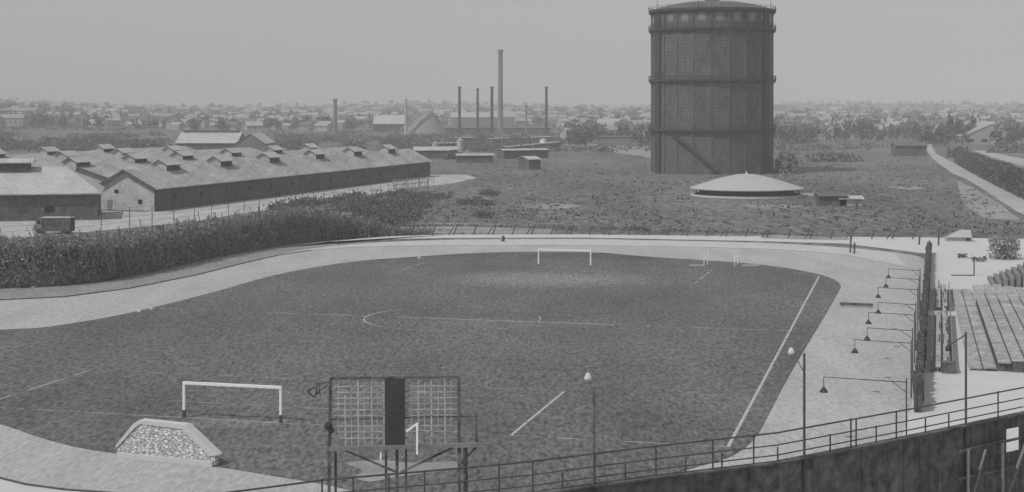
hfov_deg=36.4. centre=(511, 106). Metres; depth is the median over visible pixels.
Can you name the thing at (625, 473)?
rail fence
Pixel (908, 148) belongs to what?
dark house
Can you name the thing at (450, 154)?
bushy tree
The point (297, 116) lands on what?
town house
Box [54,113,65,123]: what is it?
town tree
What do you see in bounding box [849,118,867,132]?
town tree
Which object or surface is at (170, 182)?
barrack
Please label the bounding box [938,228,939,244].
wooden post
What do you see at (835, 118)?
town house
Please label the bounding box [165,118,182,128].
town house
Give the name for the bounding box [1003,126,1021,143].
town tree
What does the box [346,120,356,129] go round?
town tree
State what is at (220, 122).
town tree
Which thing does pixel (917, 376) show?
brushwood fence
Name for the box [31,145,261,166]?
barrack
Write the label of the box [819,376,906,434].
gallows lamp
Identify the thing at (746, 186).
round tank
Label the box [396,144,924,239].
bare ground
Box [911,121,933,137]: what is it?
town house
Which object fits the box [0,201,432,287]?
hedge
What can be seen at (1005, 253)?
clipped bush
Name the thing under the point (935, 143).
town tree
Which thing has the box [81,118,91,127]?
town tree
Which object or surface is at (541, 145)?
goods wagon
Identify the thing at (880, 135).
town tree
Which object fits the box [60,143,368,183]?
barrack
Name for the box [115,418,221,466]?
stone shelter
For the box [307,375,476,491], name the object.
scoreboard
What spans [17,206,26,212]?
window
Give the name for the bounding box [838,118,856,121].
town house
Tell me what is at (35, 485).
track kerb
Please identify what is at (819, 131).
town tree
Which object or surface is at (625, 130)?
town tree
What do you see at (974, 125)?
poplar
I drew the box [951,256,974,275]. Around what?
gate frame
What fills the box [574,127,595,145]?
town tree
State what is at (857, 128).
town tree
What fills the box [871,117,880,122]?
town tree
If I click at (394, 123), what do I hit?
works hall
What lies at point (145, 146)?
bushy tree
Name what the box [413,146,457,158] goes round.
shed
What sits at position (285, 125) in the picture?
town house
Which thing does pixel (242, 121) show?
town house
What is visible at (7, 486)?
forecourt
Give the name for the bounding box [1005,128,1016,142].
town tree
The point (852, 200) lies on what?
shed
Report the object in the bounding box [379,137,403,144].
bushy tree
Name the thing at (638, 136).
town tree
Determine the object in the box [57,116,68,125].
town tree
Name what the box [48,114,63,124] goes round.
town house
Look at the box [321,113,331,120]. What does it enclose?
town tree
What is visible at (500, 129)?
chimney
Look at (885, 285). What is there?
gallows lamp
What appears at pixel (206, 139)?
hall
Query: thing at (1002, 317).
bleacher
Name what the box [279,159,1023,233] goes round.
scrub growth
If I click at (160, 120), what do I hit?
town house
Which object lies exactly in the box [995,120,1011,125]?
town tree
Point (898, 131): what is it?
town tree
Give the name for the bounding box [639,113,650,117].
town house
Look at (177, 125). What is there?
town house
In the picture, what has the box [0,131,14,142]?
bushy tree
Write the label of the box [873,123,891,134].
town house
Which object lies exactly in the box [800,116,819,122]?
town house
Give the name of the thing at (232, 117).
town house
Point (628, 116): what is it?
town house
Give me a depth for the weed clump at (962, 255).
226.75 m
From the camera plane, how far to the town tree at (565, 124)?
1078.16 m
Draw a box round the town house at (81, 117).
[73,115,91,126]
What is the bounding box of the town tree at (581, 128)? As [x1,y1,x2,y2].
[564,124,589,144]
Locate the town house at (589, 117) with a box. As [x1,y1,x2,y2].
[580,116,596,119]
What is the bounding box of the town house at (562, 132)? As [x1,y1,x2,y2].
[559,128,572,138]
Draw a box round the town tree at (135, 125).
[131,120,139,128]
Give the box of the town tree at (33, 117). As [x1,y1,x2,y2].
[27,114,38,124]
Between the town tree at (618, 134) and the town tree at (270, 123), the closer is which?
the town tree at (618, 134)
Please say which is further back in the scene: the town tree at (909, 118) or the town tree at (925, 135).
the town tree at (909, 118)
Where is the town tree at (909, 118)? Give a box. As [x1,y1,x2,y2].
[898,115,913,127]
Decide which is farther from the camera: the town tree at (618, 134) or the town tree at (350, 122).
the town tree at (350, 122)
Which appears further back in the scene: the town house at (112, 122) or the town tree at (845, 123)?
the town house at (112, 122)
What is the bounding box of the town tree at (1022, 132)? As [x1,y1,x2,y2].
[1009,123,1023,138]
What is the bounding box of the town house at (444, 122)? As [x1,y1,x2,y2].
[439,119,448,125]
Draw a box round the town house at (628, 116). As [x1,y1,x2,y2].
[622,113,638,120]
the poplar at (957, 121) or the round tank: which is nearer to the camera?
the round tank
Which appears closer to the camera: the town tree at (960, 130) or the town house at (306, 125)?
the town tree at (960, 130)
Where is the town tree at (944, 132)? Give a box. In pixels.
[933,123,950,145]
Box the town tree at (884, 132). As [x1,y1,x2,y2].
[876,128,887,138]
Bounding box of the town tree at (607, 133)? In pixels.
[598,127,614,135]
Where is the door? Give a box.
[107,200,111,209]
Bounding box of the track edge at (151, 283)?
[0,250,310,299]
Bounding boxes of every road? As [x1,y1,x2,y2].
[927,144,1023,214]
[973,150,1023,165]
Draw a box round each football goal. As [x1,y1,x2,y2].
[182,381,281,422]
[538,249,590,266]
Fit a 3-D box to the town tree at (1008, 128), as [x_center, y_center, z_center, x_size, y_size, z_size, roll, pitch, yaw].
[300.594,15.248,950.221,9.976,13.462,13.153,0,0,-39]
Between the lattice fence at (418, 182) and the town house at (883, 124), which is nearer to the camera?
the lattice fence at (418, 182)
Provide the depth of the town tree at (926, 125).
1073.32 m
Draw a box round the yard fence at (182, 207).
[0,179,432,233]
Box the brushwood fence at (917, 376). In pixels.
[911,240,931,412]
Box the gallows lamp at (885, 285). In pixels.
[883,277,918,319]
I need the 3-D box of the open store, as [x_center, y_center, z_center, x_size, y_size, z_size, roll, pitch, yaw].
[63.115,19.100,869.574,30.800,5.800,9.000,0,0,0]
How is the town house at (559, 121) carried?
on the ground at (579, 163)
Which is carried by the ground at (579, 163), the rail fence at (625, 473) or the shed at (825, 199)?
the shed at (825, 199)
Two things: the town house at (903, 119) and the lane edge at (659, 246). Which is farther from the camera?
the town house at (903, 119)
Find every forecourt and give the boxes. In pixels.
[0,479,78,491]
[282,234,1023,451]
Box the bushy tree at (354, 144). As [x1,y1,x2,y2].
[337,140,368,149]
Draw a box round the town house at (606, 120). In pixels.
[596,119,622,121]
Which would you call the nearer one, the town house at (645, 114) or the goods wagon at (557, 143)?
the goods wagon at (557, 143)
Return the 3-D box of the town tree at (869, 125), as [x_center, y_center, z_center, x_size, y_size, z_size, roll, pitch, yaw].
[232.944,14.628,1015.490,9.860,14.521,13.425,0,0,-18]
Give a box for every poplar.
[945,109,954,141]
[952,113,960,136]
[970,110,976,129]
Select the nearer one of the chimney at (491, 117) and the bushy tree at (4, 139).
the bushy tree at (4, 139)
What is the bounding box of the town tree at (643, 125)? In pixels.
[639,122,650,135]
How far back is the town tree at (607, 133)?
914.08 m
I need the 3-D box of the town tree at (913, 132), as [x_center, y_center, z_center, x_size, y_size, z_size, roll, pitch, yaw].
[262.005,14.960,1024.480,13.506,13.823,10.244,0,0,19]
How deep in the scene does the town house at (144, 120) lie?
1364.95 m
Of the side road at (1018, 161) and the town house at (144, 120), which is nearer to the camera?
the side road at (1018, 161)
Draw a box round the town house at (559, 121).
[556,118,573,127]
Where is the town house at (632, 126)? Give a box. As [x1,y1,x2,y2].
[622,125,636,132]
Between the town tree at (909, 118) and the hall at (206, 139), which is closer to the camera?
the hall at (206, 139)
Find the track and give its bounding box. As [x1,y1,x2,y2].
[0,239,924,491]
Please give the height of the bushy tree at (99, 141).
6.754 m
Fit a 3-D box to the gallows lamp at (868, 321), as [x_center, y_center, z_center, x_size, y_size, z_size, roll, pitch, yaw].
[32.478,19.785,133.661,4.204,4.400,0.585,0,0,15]
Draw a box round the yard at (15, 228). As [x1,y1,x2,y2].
[0,175,474,237]
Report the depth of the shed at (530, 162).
545.04 m
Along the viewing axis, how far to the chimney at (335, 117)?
1054.85 m
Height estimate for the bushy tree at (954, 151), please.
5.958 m
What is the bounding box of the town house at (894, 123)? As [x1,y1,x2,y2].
[880,121,902,131]
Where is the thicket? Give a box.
[263,188,505,226]
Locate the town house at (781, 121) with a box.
[779,120,799,123]
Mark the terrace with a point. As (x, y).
(1013, 276)
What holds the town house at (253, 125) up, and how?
on the ground at (579, 163)
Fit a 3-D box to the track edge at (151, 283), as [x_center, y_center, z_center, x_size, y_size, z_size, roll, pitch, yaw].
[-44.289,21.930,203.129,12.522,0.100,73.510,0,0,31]
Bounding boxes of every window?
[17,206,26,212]
[44,206,53,211]
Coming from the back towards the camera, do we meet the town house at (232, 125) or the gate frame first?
the town house at (232, 125)
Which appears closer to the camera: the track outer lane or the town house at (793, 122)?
the track outer lane
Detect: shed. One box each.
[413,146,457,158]
[455,154,493,161]
[497,148,548,158]
[516,156,541,169]
[814,193,848,205]
[838,196,863,205]
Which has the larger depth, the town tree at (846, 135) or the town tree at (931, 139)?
the town tree at (846, 135)
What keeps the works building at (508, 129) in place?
on the ground at (579, 163)
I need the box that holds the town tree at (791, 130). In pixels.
[776,124,799,142]
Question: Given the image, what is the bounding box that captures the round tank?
[690,171,803,198]
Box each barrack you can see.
[0,144,194,158]
[0,158,104,220]
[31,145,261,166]
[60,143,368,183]
[99,144,432,211]
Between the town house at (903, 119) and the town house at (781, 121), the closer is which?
the town house at (781, 121)
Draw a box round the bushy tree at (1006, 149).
[985,140,1023,152]
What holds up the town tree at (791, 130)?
on the ground at (579, 163)
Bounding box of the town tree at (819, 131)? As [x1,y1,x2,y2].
[809,122,821,139]
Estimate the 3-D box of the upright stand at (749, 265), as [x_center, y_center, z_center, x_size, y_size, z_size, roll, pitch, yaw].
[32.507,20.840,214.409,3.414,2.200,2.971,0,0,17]
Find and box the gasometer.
[648,0,775,174]
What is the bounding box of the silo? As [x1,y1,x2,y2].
[457,138,462,152]
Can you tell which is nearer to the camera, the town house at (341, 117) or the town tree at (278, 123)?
the town tree at (278, 123)
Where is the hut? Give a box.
[943,230,971,241]
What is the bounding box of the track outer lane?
[290,239,906,266]
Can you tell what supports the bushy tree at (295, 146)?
on the ground at (579, 163)
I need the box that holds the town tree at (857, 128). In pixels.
[852,121,865,140]
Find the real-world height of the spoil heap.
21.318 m
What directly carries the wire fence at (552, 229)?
on the ground at (579, 163)
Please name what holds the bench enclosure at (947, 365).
on the forecourt at (946, 264)
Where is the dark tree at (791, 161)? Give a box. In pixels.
[773,148,799,173]
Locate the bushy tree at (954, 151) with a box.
[945,145,970,156]
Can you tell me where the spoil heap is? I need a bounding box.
[400,107,448,134]
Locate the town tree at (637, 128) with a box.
[626,122,642,135]
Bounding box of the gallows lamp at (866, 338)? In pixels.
[864,328,912,372]
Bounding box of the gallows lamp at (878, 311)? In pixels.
[875,302,915,350]
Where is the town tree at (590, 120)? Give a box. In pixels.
[586,117,593,122]
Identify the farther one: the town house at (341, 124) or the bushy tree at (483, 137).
the town house at (341, 124)
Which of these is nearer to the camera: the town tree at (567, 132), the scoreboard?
the scoreboard
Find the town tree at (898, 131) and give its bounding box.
[885,124,901,139]
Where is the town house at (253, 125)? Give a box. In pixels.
[243,121,263,129]
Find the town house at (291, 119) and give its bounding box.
[277,117,296,126]
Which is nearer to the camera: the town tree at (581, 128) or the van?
the van
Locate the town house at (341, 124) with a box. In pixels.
[337,120,347,130]
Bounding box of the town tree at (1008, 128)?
[994,121,1012,131]
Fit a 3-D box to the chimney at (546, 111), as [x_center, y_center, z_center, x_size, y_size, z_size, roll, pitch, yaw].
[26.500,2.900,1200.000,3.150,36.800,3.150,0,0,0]
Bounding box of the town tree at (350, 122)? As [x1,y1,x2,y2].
[345,118,353,130]
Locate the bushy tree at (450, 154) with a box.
[444,149,461,158]
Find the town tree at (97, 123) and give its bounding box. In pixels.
[95,116,104,128]
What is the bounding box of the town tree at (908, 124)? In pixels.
[904,120,918,130]
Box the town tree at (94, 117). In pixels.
[83,112,97,122]
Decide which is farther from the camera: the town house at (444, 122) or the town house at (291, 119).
the town house at (444, 122)
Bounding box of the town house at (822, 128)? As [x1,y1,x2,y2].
[817,125,827,135]
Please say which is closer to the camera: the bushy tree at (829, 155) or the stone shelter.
the stone shelter
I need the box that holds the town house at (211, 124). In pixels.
[209,122,216,127]
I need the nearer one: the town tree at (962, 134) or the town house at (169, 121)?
the town tree at (962, 134)
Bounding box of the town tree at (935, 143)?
[927,124,945,144]
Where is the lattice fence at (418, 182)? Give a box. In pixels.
[393,176,430,189]
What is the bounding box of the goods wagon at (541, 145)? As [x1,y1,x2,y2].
[536,143,546,147]
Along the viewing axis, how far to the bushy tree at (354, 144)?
787.43 m
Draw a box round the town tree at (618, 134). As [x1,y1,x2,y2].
[608,130,622,135]
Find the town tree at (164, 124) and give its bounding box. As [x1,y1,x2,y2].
[160,116,168,127]
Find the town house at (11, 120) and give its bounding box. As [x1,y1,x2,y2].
[2,114,27,126]
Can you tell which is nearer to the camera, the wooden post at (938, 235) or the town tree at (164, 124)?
the wooden post at (938, 235)
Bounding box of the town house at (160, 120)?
[158,117,171,127]
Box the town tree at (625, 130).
[616,123,630,135]
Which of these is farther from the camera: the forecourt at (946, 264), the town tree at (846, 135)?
the town tree at (846, 135)
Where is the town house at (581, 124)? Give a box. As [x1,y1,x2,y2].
[579,123,600,137]
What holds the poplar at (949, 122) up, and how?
on the ground at (579, 163)
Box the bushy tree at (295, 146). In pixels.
[287,142,304,149]
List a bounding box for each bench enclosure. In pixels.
[932,306,955,373]
[934,281,950,310]
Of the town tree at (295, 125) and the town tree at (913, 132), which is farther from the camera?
the town tree at (295, 125)
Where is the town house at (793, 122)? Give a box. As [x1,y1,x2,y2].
[785,121,802,125]
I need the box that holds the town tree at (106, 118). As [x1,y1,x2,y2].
[103,112,111,125]
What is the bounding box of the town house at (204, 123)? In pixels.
[200,120,213,127]
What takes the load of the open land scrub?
on the ground at (579, 163)
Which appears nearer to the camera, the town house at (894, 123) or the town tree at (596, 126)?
the town tree at (596, 126)
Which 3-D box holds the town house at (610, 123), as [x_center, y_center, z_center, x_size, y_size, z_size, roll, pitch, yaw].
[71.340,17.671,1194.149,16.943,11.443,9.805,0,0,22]
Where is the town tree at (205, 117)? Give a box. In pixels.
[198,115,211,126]
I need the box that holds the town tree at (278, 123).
[273,117,282,129]
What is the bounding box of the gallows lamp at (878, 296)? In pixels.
[875,287,917,331]
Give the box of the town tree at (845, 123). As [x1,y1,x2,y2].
[831,119,849,138]
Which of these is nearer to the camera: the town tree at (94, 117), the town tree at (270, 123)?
the town tree at (270, 123)
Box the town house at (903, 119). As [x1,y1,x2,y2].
[893,118,916,122]
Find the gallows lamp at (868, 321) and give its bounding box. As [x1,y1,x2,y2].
[865,312,914,363]
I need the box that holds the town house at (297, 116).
[292,115,305,118]
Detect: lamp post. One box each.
[584,373,594,491]
[788,347,805,491]
[945,332,966,491]
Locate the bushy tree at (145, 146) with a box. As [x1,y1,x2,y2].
[126,137,165,148]
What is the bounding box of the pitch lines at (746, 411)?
[188,276,819,446]
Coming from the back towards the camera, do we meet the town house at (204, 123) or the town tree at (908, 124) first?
the town house at (204, 123)
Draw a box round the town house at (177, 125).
[169,122,184,129]
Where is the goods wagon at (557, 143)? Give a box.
[553,141,560,147]
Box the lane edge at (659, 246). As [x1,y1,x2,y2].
[319,245,904,266]
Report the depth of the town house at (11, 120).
1349.10 m
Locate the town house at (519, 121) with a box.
[515,118,528,125]
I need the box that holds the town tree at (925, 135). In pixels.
[915,126,934,143]
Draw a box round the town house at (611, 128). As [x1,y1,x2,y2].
[603,126,617,134]
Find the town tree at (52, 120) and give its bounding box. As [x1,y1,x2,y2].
[43,113,54,123]
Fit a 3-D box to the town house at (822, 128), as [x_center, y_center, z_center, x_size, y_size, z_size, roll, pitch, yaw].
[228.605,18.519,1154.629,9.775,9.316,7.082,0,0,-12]
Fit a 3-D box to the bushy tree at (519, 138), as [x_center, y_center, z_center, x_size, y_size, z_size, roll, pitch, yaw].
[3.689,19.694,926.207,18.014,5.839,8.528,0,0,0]
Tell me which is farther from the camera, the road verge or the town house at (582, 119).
the town house at (582, 119)
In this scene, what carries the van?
on the yard at (15, 228)
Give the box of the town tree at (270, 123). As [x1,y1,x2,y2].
[262,116,275,127]
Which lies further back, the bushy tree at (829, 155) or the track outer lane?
the bushy tree at (829, 155)
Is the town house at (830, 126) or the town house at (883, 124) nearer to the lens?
the town house at (830, 126)
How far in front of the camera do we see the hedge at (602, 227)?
277.75 m
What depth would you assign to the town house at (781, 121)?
1211.38 m
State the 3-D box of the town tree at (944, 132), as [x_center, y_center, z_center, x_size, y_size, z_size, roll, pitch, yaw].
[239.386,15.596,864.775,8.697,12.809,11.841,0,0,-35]
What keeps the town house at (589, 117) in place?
on the ground at (579, 163)
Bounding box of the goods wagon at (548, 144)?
[546,142,552,146]
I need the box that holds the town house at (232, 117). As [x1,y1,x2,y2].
[228,116,250,121]
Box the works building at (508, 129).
[444,126,550,132]
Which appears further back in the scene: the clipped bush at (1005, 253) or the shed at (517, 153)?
the shed at (517, 153)
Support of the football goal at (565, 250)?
on the grass infield
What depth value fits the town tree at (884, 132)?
1030.46 m
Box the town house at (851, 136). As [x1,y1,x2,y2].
[848,123,866,137]
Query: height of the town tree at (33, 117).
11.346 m
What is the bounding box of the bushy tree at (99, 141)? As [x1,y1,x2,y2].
[76,135,118,143]
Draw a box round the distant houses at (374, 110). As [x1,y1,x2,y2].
[0,99,1023,124]
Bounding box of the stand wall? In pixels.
[530,411,1023,491]
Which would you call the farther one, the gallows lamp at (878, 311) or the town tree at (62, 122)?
the town tree at (62, 122)
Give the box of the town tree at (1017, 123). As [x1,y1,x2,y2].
[1012,119,1021,131]
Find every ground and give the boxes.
[0,101,1023,288]
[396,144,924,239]
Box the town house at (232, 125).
[219,122,241,129]
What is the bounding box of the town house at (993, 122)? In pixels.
[977,121,999,124]
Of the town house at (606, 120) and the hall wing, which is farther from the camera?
the town house at (606, 120)
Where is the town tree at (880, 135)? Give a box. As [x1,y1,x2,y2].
[868,127,883,141]
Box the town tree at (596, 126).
[591,121,602,134]
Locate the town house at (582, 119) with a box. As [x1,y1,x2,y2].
[574,118,588,122]
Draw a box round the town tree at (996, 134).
[989,127,1004,145]
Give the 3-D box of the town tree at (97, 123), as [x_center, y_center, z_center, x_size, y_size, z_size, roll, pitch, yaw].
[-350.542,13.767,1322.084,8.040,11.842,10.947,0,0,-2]
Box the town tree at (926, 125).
[919,120,930,134]
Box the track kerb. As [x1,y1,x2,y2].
[0,477,110,491]
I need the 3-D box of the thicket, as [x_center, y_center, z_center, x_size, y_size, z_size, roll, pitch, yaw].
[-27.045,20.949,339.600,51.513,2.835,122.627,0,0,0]
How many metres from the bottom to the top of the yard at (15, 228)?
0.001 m
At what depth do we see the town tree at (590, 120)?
1270.37 m
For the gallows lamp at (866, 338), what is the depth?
123.86 m
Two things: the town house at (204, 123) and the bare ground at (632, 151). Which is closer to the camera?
the bare ground at (632, 151)
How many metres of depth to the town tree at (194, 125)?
1325.70 m
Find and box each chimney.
[332,99,337,137]
[403,99,407,134]
[457,87,461,133]
[476,88,478,132]
[490,87,493,133]
[497,50,503,136]
[525,105,527,133]
[544,87,547,133]
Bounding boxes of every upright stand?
[689,249,707,266]
[734,249,758,266]
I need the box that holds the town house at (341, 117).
[337,115,355,123]
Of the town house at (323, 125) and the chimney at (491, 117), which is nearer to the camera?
the chimney at (491, 117)
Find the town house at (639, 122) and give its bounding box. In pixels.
[630,120,650,124]
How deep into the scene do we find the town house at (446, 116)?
1601.22 m
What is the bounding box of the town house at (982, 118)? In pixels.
[974,116,991,120]
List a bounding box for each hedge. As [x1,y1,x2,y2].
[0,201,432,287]
[398,222,843,236]
[954,152,1023,198]
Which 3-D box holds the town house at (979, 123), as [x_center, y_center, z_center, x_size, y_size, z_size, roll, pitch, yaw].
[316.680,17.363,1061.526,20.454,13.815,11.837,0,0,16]
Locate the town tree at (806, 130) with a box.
[792,124,815,142]
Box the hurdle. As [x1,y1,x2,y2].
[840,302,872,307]
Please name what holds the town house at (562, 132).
on the ground at (579, 163)
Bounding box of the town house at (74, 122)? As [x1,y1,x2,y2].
[61,119,80,127]
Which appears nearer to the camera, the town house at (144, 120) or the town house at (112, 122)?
the town house at (112, 122)
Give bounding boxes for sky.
[0,0,1023,106]
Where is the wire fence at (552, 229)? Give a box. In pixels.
[334,224,915,238]
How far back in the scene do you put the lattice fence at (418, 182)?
419.13 m
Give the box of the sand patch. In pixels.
[347,460,457,480]
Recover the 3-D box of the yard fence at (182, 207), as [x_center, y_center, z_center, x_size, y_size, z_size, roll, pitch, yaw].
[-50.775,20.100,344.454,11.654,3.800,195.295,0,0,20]
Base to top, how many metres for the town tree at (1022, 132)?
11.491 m
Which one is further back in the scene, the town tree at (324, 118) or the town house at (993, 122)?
the town tree at (324, 118)
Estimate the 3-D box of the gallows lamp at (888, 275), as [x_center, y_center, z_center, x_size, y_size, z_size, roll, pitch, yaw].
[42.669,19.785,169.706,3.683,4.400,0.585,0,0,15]
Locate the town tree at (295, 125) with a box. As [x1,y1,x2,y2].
[287,120,299,128]
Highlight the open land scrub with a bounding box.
[0,103,965,151]
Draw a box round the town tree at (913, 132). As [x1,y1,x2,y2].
[901,119,918,139]
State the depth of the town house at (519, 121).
1529.48 m
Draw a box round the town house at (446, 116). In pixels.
[443,114,450,124]
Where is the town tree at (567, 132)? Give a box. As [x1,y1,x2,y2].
[566,127,572,138]
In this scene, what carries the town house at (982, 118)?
on the ground at (579, 163)
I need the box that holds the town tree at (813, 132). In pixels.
[797,123,815,139]
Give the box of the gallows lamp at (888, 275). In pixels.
[887,269,920,299]
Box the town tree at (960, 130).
[953,119,971,136]
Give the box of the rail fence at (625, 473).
[228,387,1023,491]
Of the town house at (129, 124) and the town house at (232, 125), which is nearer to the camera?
the town house at (232, 125)
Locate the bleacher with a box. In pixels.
[952,284,1023,372]
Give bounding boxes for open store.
[597,136,650,145]
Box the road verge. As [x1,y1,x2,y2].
[958,181,1019,219]
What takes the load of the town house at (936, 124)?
on the ground at (579, 163)
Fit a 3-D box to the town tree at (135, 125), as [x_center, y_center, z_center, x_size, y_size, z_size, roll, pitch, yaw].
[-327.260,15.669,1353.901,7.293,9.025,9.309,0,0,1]
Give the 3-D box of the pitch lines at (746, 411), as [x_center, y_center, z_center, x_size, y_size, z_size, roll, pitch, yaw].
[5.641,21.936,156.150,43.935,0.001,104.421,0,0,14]
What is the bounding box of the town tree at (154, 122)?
[148,116,159,128]
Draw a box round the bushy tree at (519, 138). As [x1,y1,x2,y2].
[506,135,532,143]
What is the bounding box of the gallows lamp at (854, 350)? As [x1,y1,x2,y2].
[851,339,911,397]
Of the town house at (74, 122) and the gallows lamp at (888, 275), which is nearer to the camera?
the gallows lamp at (888, 275)
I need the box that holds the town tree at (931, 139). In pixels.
[927,132,935,145]
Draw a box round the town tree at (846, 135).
[837,129,850,140]
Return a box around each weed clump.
[957,253,967,257]
[971,254,986,261]
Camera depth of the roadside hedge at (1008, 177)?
444.19 m
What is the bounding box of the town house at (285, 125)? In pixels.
[282,123,293,128]
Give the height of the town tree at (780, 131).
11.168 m
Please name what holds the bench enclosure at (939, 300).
on the forecourt at (946, 264)
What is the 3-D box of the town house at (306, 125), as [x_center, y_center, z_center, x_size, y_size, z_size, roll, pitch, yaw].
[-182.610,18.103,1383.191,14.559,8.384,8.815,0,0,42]
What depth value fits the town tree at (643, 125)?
1009.88 m
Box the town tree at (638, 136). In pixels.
[631,129,643,146]
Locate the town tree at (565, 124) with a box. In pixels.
[563,120,577,127]
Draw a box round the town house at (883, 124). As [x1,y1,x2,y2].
[875,123,891,132]
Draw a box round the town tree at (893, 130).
[889,123,902,136]
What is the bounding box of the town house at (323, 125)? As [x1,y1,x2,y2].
[314,121,337,130]
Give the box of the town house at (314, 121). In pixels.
[306,119,318,123]
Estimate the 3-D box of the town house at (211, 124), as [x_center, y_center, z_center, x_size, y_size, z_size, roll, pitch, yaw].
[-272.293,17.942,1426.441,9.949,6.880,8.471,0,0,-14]
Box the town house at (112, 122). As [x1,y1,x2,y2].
[104,116,120,128]
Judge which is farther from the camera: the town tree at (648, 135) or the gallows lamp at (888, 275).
the town tree at (648, 135)
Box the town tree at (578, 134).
[568,127,584,145]
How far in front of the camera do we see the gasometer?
504.49 m
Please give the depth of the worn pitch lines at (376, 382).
121.71 m
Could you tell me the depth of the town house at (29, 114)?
1415.00 m
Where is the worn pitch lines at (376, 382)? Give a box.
[0,261,805,446]
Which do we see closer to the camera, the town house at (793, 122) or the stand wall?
the stand wall
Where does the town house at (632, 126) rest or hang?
on the ground at (579, 163)
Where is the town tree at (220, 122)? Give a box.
[214,116,226,129]
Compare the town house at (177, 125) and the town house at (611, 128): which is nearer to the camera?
the town house at (611, 128)
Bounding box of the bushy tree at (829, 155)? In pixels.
[799,151,864,161]
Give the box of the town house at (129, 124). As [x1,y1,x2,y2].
[127,122,141,128]
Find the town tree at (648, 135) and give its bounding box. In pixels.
[633,124,650,146]
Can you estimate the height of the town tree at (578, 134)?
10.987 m
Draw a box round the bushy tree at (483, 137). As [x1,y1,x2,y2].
[470,133,493,140]
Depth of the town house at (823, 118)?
1386.11 m
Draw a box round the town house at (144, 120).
[136,116,158,128]
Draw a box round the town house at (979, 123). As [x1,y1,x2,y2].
[962,122,991,126]
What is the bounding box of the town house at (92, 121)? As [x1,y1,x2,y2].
[88,119,101,127]
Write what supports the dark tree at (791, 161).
on the ground at (579, 163)
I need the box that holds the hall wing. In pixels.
[234,132,275,151]
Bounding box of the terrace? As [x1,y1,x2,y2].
[987,262,1023,287]
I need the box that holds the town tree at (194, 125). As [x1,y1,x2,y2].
[190,117,199,129]
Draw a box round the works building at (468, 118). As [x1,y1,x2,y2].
[450,112,514,125]
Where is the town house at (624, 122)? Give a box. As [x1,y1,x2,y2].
[614,121,632,125]
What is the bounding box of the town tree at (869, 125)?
[861,118,874,139]
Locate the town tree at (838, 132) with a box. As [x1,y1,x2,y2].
[822,121,841,141]
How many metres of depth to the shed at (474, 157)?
614.01 m
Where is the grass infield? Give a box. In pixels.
[0,252,840,491]
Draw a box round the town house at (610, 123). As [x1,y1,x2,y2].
[597,122,614,125]
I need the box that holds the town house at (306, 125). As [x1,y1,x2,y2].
[298,122,314,129]
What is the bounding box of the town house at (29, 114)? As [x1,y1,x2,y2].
[20,113,37,122]
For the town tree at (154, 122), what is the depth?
1365.36 m
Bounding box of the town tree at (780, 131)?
[776,125,787,140]
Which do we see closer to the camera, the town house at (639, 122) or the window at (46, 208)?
the window at (46, 208)
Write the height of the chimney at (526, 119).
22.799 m
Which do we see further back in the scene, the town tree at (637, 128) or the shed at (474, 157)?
the town tree at (637, 128)
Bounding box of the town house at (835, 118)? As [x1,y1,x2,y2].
[833,116,849,120]
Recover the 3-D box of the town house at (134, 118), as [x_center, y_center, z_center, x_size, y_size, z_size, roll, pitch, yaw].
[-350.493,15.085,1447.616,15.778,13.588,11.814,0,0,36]
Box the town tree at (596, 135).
[593,124,605,140]
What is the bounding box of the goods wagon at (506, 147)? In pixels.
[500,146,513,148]
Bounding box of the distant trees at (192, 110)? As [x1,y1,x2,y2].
[0,97,1023,126]
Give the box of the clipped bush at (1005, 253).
[986,234,1021,259]
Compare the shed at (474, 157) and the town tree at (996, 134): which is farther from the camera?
the town tree at (996, 134)
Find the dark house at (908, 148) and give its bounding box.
[891,142,927,155]
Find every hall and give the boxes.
[175,130,244,149]
[373,115,403,131]
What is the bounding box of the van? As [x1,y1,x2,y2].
[33,216,74,233]
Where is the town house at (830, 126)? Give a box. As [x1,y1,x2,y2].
[828,123,841,135]
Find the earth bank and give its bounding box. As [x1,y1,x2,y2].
[0,240,336,298]
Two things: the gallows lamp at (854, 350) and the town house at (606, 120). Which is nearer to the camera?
the gallows lamp at (854, 350)
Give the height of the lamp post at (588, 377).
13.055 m
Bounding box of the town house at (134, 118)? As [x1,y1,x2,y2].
[125,116,137,126]
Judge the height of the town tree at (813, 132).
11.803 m
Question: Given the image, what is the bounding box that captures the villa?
[957,124,1018,144]
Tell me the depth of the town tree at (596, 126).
949.08 m
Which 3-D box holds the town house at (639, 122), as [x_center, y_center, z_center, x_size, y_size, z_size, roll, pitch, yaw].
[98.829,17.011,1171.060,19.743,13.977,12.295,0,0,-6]
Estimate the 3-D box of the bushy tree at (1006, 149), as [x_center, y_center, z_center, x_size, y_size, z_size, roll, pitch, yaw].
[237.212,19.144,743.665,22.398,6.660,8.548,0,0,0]
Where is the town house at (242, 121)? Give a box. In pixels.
[238,118,255,129]
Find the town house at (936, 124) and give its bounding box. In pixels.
[932,121,955,135]
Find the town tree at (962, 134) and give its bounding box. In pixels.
[952,129,967,144]
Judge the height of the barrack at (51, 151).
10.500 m
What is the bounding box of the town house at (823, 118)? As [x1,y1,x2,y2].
[818,116,832,122]

